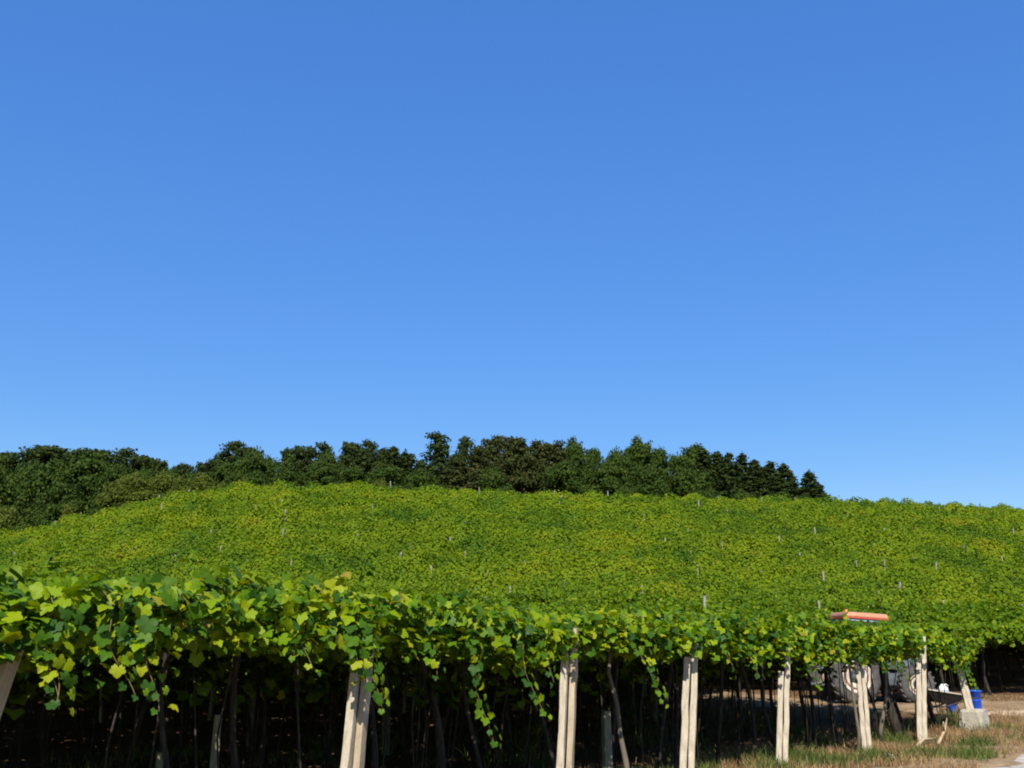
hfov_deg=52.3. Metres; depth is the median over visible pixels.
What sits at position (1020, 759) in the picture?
gravel road
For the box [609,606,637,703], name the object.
grapevine
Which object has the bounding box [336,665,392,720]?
grapevine
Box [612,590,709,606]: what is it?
grapevine
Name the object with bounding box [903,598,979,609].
grapevine
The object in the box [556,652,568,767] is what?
granite post
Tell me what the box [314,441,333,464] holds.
pine tree
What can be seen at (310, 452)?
pine tree
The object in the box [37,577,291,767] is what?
grapevine
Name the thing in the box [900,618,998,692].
grapevine
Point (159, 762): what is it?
wooden stake
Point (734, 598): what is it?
grapevine
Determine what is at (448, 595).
grapevine
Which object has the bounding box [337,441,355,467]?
pine tree
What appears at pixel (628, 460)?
broadleaf tree
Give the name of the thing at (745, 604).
grapevine
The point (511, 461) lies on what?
pine tree
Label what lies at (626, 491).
shrub
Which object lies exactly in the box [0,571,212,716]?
grapevine
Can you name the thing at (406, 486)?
shrub
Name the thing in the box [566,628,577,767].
granite post
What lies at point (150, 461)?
pine tree
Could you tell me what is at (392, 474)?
broadleaf tree
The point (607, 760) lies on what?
wooden stake
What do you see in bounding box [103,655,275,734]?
grapevine
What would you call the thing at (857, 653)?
grapevine
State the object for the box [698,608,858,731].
grapevine
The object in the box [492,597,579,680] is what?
grapevine
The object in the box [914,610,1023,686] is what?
grapevine
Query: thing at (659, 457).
broadleaf tree
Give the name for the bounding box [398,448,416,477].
conifer tree
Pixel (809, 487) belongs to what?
conifer tree
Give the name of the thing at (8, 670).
granite post
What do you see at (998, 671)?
grapevine
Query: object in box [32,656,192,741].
grapevine
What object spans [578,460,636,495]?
broadleaf tree
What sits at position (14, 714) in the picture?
grapevine
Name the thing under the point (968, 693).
granite post
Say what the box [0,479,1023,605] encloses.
hillside vine foliage
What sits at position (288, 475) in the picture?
broadleaf tree
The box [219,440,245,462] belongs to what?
pine tree
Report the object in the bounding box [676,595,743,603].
grapevine
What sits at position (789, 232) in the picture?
sky
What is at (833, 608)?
grapevine
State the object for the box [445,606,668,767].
grapevine
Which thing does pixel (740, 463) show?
conifer tree
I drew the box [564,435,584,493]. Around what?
broadleaf tree
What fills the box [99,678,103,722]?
granite post
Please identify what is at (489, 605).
grapevine
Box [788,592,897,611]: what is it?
grapevine
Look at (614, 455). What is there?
broadleaf tree
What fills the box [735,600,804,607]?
grapevine
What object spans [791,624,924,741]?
grapevine
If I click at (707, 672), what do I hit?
grapevine
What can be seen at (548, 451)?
pine tree
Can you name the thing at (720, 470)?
conifer tree
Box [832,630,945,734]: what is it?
grapevine
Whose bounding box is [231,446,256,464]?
pine tree
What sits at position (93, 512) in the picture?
shrub
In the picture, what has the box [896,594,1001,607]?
grapevine
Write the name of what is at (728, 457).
conifer tree
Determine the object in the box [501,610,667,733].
grapevine
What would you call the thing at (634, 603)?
grapevine
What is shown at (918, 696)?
granite post
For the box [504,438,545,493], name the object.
pine tree
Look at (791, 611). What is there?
grapevine
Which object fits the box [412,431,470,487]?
pine tree
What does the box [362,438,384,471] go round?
pine tree
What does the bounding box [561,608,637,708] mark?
grapevine
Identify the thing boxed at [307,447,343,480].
broadleaf tree
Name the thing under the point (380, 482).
shrub
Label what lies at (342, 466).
broadleaf tree
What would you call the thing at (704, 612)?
grapevine
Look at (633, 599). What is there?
grapevine
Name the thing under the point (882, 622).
grapevine
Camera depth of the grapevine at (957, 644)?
20.99 m
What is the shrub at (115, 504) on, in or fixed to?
on the ground at (397, 757)
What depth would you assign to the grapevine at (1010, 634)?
29.83 m
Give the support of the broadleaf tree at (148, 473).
on the ground at (397, 757)
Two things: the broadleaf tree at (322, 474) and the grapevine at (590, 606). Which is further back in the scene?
the broadleaf tree at (322, 474)
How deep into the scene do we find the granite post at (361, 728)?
8.52 m
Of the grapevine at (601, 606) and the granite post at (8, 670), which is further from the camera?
the grapevine at (601, 606)
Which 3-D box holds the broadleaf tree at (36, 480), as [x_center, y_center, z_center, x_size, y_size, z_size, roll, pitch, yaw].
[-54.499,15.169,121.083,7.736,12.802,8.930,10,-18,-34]
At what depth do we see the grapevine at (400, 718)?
17.30 m
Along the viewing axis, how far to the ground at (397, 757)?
21.96 m
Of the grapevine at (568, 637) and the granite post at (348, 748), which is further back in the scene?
the grapevine at (568, 637)
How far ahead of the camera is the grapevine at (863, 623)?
22.84 m
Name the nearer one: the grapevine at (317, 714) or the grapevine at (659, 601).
the grapevine at (317, 714)
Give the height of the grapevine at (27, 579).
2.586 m
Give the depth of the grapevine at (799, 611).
34.38 m
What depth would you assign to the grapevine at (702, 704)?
25.21 m
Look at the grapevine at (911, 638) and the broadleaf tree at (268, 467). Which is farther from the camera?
the broadleaf tree at (268, 467)
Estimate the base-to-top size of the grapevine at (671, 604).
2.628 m
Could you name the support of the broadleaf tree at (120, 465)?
on the ground at (397, 757)
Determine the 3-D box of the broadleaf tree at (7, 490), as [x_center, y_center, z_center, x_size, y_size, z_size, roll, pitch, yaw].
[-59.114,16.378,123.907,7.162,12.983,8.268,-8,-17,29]
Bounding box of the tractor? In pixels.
[809,609,935,704]
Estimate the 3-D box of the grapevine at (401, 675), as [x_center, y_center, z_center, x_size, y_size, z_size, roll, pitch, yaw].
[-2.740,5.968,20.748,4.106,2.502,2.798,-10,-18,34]
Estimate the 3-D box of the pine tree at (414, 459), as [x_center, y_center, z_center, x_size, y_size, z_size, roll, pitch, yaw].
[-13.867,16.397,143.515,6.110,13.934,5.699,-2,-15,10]
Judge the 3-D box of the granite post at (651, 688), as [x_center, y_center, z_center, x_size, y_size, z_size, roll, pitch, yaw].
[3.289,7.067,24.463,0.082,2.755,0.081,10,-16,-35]
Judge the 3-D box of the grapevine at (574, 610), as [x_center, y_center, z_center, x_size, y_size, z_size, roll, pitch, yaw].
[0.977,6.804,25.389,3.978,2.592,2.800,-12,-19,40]
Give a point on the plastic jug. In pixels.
(941, 687)
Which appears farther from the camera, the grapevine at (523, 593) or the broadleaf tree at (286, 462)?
the broadleaf tree at (286, 462)
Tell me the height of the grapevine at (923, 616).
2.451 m
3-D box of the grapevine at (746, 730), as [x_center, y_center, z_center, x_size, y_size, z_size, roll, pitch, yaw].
[4.572,5.662,20.810,3.998,2.535,2.801,-13,-20,41]
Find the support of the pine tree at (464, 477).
on the ground at (397, 757)
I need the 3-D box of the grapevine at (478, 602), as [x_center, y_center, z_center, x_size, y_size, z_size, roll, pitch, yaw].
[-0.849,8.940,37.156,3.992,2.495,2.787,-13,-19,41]
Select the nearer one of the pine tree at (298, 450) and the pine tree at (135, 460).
the pine tree at (298, 450)
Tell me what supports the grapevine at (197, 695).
on the ground at (397, 757)
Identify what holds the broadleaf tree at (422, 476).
on the ground at (397, 757)
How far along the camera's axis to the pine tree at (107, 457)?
153.75 m
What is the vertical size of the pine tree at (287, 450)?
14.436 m
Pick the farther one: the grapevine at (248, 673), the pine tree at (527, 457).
the pine tree at (527, 457)
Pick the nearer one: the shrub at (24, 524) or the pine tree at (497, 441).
the shrub at (24, 524)
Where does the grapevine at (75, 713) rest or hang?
on the ground at (397, 757)
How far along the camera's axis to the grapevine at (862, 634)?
16.80 m
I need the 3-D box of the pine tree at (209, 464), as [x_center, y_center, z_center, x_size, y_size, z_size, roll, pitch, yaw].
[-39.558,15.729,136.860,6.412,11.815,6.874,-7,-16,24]
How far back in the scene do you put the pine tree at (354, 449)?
139.60 m
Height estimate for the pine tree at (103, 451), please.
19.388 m
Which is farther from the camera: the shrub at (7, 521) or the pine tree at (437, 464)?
the pine tree at (437, 464)
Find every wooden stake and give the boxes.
[155,751,162,767]
[209,715,221,767]
[601,710,612,767]
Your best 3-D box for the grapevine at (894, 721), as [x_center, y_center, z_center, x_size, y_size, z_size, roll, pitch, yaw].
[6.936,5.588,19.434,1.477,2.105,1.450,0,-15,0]
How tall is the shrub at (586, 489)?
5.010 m
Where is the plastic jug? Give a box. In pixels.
[939,684,948,691]
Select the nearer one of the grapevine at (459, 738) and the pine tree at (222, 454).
the grapevine at (459, 738)
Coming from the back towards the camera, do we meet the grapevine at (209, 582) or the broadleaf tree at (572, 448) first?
the broadleaf tree at (572, 448)
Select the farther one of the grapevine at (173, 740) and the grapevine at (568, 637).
the grapevine at (173, 740)
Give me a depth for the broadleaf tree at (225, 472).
128.44 m
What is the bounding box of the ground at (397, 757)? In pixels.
[0,640,1023,767]
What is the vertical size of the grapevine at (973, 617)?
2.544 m
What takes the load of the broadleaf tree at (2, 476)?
on the ground at (397, 757)
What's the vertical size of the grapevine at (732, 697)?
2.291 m
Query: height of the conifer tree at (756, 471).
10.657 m
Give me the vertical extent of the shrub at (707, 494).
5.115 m
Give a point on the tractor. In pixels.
(902, 687)
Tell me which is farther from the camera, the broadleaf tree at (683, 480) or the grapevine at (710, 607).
the broadleaf tree at (683, 480)
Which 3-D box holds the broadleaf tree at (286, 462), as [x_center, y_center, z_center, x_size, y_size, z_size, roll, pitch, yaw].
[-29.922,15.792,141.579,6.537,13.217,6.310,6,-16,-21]
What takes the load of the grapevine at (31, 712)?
on the ground at (397, 757)
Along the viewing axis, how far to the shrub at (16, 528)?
101.98 m
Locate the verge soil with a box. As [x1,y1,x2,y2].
[872,730,1023,767]
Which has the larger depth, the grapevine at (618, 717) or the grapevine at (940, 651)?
the grapevine at (940, 651)
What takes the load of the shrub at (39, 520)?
on the ground at (397, 757)
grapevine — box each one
[0,536,225,767]
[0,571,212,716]
[0,589,58,664]
[0,659,107,763]
[3,661,67,719]
[5,671,35,730]
[7,566,188,767]
[9,644,118,701]
[12,550,342,767]
[14,657,113,743]
[24,652,227,757]
[29,665,74,719]
[31,577,322,767]
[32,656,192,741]
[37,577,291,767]
[59,659,107,728]
[68,571,416,767]
[78,659,107,713]
[80,661,198,723]
[100,657,264,750]
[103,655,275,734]
[114,571,406,767]
[139,652,389,767]
[158,654,331,746]
[178,664,213,717]
[184,658,304,728]
[216,655,410,739]
[221,657,275,714]
[222,584,541,767]
[228,592,444,756]
[249,664,333,709]
[251,663,346,723]
[266,588,501,767]
[292,663,476,733]
[295,600,592,767]
[302,663,524,751]
[331,593,559,767]
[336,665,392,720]
[360,587,410,597]
[383,610,621,767]
[391,586,479,604]
[393,591,636,767]
[393,606,546,743]
[400,609,490,728]
[423,589,491,601]
[427,609,500,723]
[440,665,458,709]
[443,666,569,719]
[444,597,597,741]
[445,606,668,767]
[455,594,542,606]
[468,587,565,603]
[468,591,697,759]
[469,598,519,608]
[471,599,542,610]
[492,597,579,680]
[500,601,747,748]
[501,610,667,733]
[508,612,559,700]
[515,598,606,608]
[525,588,585,598]
[526,602,574,609]
[527,595,626,613]
[532,612,564,695]
[538,591,641,606]
[539,608,602,714]
[546,656,712,725]
[547,612,701,728]
[550,597,623,610]
[550,608,671,767]
[556,605,704,767]
[556,611,741,767]
[560,602,653,680]
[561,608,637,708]
[563,589,652,602]
[576,603,686,680]
[585,656,765,716]
[592,586,676,601]
[592,589,787,743]
[593,612,779,767]
[606,599,702,675]
[607,595,680,662]
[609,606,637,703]
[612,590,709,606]
[616,592,732,665]
[624,602,813,738]
[634,602,672,700]
[640,614,780,713]
[642,613,808,765]
[651,600,743,609]
[664,659,784,708]
[669,588,756,603]
[669,602,833,734]
[673,594,764,609]
[674,603,792,683]
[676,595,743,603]
[691,595,786,608]
[696,599,807,677]
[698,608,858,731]
[703,616,859,752]
[705,612,839,760]
[724,601,815,678]
[732,606,888,724]
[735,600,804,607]
[740,590,826,605]
[753,598,855,670]
[758,605,916,719]
[772,619,836,692]
[775,595,872,611]
[777,624,887,752]
[781,621,910,743]
[787,600,880,610]
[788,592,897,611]
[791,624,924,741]
[792,602,909,622]
[806,606,923,622]
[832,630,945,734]
[848,607,938,621]
[848,623,902,752]
[852,627,954,733]
[855,625,938,741]
[864,605,938,615]
[871,602,966,668]
[871,629,979,727]
[875,626,926,740]
[880,602,981,664]
[889,619,941,632]
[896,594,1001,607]
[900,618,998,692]
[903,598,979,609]
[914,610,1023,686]
[914,631,984,727]
[919,604,1023,684]
[933,601,1023,679]
[943,620,1023,694]
[958,602,1023,668]
[967,603,1023,674]
[969,603,1021,677]
[976,599,1023,661]
[987,620,1023,644]
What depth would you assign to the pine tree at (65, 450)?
157.32 m
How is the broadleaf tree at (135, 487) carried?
on the ground at (397, 757)
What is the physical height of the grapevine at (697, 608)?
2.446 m
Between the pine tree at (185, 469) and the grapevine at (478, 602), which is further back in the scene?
the pine tree at (185, 469)
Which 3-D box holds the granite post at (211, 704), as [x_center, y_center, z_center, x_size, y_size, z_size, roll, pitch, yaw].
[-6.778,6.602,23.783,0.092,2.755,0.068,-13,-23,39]
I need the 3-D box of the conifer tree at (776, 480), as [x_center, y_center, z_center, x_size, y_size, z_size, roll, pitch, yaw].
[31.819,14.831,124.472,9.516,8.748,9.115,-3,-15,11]
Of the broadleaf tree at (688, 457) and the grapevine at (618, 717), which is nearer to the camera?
the grapevine at (618, 717)
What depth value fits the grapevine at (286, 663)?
11.59 m
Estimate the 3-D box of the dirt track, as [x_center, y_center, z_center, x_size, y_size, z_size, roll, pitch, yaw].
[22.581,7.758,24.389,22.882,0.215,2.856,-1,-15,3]
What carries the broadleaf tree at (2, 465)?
on the ground at (397, 757)
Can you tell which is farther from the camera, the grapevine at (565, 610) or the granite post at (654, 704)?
the grapevine at (565, 610)
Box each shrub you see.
[0,500,20,529]
[9,524,25,531]
[13,519,36,530]
[29,513,52,531]
[60,502,78,517]
[86,505,104,515]
[105,503,121,509]
[237,475,247,485]
[304,479,314,485]
[373,475,387,486]
[400,482,416,489]
[577,484,599,494]
[616,484,633,496]
[654,482,672,497]
[689,484,715,498]
[730,488,749,500]
[768,488,792,500]
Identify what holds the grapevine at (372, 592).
on the ground at (397, 757)
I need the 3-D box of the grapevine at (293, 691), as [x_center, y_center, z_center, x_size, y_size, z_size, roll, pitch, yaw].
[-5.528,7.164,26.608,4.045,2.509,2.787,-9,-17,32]
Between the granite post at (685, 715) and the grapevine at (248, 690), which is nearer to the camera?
the granite post at (685, 715)
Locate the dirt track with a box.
[988,710,1023,715]
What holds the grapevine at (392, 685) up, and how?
on the ground at (397, 757)
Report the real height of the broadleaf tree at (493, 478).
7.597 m
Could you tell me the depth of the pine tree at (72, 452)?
150.52 m
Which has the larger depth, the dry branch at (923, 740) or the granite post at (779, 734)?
the dry branch at (923, 740)
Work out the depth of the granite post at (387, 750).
16.38 m
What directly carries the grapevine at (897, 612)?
on the ground at (397, 757)
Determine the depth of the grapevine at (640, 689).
22.88 m
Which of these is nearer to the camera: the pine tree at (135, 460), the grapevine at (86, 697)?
the grapevine at (86, 697)
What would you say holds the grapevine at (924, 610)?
on the ground at (397, 757)
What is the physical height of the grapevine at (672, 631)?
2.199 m
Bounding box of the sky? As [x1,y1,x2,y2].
[0,0,1023,509]
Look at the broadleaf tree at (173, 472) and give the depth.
146.00 m
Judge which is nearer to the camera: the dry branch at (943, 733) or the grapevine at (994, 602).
the dry branch at (943, 733)
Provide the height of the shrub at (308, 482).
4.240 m
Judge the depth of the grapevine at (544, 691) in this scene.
29.74 m
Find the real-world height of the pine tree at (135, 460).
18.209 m
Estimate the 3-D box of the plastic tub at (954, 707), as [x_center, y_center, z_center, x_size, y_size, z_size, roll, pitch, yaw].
[10.720,7.851,25.445,0.302,0.300,0.254,0,-15,0]
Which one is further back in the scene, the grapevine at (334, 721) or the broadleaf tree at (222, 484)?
the broadleaf tree at (222, 484)
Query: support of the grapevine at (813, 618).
on the ground at (397, 757)
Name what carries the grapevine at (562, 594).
on the ground at (397, 757)
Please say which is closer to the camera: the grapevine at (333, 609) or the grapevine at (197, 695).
the grapevine at (333, 609)
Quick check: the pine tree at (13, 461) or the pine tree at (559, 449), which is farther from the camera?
the pine tree at (13, 461)
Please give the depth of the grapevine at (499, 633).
10.11 m
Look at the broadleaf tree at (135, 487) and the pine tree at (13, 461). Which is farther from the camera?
the pine tree at (13, 461)
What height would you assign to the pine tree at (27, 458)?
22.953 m
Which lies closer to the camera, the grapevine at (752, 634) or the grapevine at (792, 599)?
the grapevine at (752, 634)
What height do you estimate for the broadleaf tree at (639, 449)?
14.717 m
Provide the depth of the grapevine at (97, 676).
16.06 m
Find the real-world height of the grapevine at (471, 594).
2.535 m
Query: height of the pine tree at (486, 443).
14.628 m
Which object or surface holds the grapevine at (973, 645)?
on the ground at (397, 757)
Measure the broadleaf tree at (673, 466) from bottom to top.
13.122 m
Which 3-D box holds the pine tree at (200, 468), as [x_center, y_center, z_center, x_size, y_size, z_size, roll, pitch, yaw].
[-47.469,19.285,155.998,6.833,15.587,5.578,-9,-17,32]
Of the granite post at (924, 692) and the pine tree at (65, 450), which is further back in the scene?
the pine tree at (65, 450)
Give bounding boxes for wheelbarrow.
[915,688,984,714]
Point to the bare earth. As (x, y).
(911, 706)
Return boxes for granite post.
[0,648,23,717]
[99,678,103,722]
[208,659,217,719]
[340,660,361,767]
[353,634,374,767]
[382,671,390,754]
[402,673,407,713]
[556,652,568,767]
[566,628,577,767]
[650,673,652,713]
[652,665,657,721]
[680,657,690,767]
[688,644,698,767]
[702,595,705,681]
[776,671,783,762]
[782,649,789,761]
[854,660,866,749]
[860,654,871,749]
[915,652,922,739]
[921,636,926,737]
[955,663,969,708]
[959,663,973,708]
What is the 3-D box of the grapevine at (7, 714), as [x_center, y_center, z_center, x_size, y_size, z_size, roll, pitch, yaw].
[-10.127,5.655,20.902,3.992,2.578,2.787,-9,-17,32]
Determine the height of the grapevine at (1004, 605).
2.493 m
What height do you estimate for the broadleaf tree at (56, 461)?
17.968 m
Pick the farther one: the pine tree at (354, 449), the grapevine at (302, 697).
the pine tree at (354, 449)
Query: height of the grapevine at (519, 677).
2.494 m
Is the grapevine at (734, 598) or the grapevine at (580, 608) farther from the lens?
the grapevine at (734, 598)
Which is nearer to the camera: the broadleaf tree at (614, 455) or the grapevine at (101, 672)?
the grapevine at (101, 672)
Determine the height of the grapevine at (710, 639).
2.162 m
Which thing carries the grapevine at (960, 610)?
on the ground at (397, 757)
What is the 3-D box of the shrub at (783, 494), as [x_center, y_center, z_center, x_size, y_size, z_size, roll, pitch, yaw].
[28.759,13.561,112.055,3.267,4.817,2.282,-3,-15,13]
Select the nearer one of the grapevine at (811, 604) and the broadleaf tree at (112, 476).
the grapevine at (811, 604)
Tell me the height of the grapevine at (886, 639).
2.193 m
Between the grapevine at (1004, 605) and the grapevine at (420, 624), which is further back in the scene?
the grapevine at (1004, 605)
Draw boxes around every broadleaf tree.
[0,454,8,473]
[0,467,5,504]
[0,467,29,522]
[10,458,38,502]
[12,459,74,524]
[30,480,88,522]
[48,455,64,468]
[50,450,117,510]
[87,464,131,508]
[92,474,126,508]
[111,460,125,471]
[113,470,158,506]
[133,464,158,479]
[145,469,178,499]
[162,475,199,494]
[164,465,182,482]
[180,471,197,484]
[193,471,216,491]
[207,481,227,489]
[209,459,245,485]
[230,446,267,476]
[235,470,268,485]
[258,454,287,480]
[264,469,305,486]
[281,453,303,473]
[296,462,341,486]
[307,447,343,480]
[335,457,347,476]
[338,463,368,483]
[363,464,407,488]
[402,467,443,489]
[476,468,513,491]
[539,459,593,494]
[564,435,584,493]
[576,447,603,477]
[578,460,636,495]
[596,446,629,491]
[611,449,643,493]
[622,435,655,488]
[630,464,678,496]
[644,446,676,493]
[661,451,680,474]
[664,465,719,497]
[674,442,711,495]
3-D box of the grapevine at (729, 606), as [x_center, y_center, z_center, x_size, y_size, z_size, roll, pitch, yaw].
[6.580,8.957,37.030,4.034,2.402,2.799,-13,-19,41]
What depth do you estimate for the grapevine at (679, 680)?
24.06 m
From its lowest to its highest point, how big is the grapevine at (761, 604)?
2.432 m
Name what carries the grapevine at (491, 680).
on the ground at (397, 757)
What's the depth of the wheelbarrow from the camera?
24.01 m
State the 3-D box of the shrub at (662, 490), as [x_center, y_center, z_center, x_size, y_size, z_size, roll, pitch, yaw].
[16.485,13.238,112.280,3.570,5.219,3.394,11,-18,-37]
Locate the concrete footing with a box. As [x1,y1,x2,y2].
[959,709,989,729]
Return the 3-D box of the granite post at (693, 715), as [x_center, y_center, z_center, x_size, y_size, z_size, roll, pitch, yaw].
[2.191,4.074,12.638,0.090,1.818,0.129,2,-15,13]
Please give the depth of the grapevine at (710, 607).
35.56 m
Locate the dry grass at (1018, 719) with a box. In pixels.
[0,693,1023,767]
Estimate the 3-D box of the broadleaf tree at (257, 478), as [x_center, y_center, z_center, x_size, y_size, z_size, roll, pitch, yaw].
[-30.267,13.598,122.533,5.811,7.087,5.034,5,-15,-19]
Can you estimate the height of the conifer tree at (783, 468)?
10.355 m
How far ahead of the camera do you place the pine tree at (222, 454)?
141.90 m
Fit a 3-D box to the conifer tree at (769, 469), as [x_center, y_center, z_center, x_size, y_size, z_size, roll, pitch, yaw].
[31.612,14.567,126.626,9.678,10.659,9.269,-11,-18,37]
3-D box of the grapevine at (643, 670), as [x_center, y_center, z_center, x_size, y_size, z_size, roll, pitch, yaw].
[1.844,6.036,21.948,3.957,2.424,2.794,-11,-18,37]
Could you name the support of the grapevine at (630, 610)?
on the ground at (397, 757)
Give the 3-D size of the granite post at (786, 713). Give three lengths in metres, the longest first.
1.779 x 0.126 x 0.084 m
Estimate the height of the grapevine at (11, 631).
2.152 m
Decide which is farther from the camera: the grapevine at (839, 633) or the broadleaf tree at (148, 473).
the broadleaf tree at (148, 473)
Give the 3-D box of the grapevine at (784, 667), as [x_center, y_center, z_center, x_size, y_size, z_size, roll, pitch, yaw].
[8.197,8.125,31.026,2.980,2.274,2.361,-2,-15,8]
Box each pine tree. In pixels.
[0,451,26,474]
[16,447,41,466]
[18,444,67,468]
[39,448,78,462]
[59,447,96,461]
[86,449,115,462]
[93,451,117,463]
[109,447,139,467]
[124,453,154,472]
[140,455,160,467]
[152,460,168,473]
[177,462,194,476]
[193,461,206,473]
[194,458,224,482]
[207,450,232,471]
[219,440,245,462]
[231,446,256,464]
[276,447,296,471]
[286,445,306,482]
[291,445,320,485]
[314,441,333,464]
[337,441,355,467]
[340,443,370,476]
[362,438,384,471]
[375,447,388,464]
[409,453,417,467]
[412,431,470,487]
[438,457,480,490]
[453,435,476,489]
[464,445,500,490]
[480,437,498,469]
[485,434,510,474]
[495,436,534,494]
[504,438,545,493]
[519,439,548,491]
[530,442,569,491]
[546,440,575,490]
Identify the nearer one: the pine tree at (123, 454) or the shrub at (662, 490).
the shrub at (662, 490)
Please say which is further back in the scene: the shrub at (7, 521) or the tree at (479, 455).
the tree at (479, 455)
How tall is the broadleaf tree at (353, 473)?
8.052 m
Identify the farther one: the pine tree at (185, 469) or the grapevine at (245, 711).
the pine tree at (185, 469)
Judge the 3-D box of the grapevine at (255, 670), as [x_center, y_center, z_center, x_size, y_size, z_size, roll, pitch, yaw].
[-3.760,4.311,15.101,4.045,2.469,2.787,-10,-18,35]
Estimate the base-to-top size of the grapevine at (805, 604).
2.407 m
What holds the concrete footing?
on the ground at (397, 757)
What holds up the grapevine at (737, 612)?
on the ground at (397, 757)
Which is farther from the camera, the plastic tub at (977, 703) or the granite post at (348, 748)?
the plastic tub at (977, 703)
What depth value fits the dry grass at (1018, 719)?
17.27 m
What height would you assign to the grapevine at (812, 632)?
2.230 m
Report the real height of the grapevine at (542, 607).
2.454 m
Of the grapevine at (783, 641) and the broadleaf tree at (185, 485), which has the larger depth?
the broadleaf tree at (185, 485)
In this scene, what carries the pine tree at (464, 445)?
on the ground at (397, 757)
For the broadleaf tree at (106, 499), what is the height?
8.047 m
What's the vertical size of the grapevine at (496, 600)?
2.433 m
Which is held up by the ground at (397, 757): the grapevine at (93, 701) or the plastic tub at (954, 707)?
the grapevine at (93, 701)
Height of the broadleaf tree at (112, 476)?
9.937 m
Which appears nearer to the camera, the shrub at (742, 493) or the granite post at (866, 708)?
the granite post at (866, 708)
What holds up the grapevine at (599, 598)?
on the ground at (397, 757)
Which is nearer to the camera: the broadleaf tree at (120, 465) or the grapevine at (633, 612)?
the grapevine at (633, 612)
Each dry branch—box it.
[914,738,936,746]
[937,718,947,744]
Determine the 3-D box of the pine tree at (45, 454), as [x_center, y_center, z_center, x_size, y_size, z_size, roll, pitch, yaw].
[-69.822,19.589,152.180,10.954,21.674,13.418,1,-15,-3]
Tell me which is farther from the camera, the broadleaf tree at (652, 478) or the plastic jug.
the broadleaf tree at (652, 478)
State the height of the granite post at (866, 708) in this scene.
1.708 m
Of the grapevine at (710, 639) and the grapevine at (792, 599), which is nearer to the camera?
the grapevine at (710, 639)
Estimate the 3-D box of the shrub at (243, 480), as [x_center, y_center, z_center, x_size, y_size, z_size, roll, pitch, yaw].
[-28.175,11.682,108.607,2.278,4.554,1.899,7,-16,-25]
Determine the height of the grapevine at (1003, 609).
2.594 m
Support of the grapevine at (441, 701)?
on the ground at (397, 757)
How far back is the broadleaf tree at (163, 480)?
113.35 m
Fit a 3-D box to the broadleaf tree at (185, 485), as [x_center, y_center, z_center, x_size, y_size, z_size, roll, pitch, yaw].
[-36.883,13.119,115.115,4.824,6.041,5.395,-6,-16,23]
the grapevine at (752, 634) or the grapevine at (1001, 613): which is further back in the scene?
the grapevine at (1001, 613)
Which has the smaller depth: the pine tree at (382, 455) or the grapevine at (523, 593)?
the grapevine at (523, 593)
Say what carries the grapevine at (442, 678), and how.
on the ground at (397, 757)
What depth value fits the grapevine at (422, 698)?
21.74 m
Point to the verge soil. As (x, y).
(1002, 761)
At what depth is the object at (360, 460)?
136.10 m
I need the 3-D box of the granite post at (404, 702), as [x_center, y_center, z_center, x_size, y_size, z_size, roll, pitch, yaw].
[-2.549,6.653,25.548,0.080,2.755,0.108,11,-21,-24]
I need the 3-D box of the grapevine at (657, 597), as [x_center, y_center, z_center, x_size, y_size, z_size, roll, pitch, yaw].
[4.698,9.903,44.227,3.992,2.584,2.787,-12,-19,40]
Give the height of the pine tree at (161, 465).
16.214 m
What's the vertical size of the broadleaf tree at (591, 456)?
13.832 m
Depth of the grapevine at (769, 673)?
19.25 m
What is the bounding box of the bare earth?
[690,691,1023,713]
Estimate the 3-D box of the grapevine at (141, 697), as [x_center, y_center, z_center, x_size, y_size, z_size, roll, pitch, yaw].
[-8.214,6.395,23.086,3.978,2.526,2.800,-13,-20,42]
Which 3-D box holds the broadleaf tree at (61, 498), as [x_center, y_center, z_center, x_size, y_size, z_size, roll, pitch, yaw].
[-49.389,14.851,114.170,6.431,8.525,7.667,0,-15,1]
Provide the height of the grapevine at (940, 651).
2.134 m
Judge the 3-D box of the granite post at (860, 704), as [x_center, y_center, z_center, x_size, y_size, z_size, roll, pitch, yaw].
[5.686,5.316,16.988,0.086,1.594,0.126,-3,-15,12]
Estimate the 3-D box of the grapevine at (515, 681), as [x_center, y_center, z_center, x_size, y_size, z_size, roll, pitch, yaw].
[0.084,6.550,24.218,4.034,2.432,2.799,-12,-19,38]
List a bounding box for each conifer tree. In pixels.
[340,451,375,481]
[376,446,413,485]
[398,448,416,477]
[693,448,730,497]
[703,451,744,497]
[720,452,739,496]
[728,450,761,498]
[741,459,774,498]
[760,461,781,491]
[765,472,797,499]
[769,462,801,496]
[792,469,830,499]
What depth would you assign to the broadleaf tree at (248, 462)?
131.49 m
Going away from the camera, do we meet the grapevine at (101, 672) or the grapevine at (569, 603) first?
the grapevine at (101, 672)
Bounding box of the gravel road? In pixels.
[993,754,1023,767]
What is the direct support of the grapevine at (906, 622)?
on the ground at (397, 757)
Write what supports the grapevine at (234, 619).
on the ground at (397, 757)
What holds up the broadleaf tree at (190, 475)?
on the ground at (397, 757)
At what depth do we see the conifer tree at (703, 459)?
127.17 m
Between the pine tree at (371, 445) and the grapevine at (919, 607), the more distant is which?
the pine tree at (371, 445)
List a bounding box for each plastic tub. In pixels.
[947,704,955,711]
[969,690,982,708]
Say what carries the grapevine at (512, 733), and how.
on the ground at (397, 757)
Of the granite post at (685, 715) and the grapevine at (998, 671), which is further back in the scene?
the grapevine at (998, 671)
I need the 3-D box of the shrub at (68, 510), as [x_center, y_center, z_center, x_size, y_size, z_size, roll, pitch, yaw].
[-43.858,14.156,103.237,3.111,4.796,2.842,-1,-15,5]

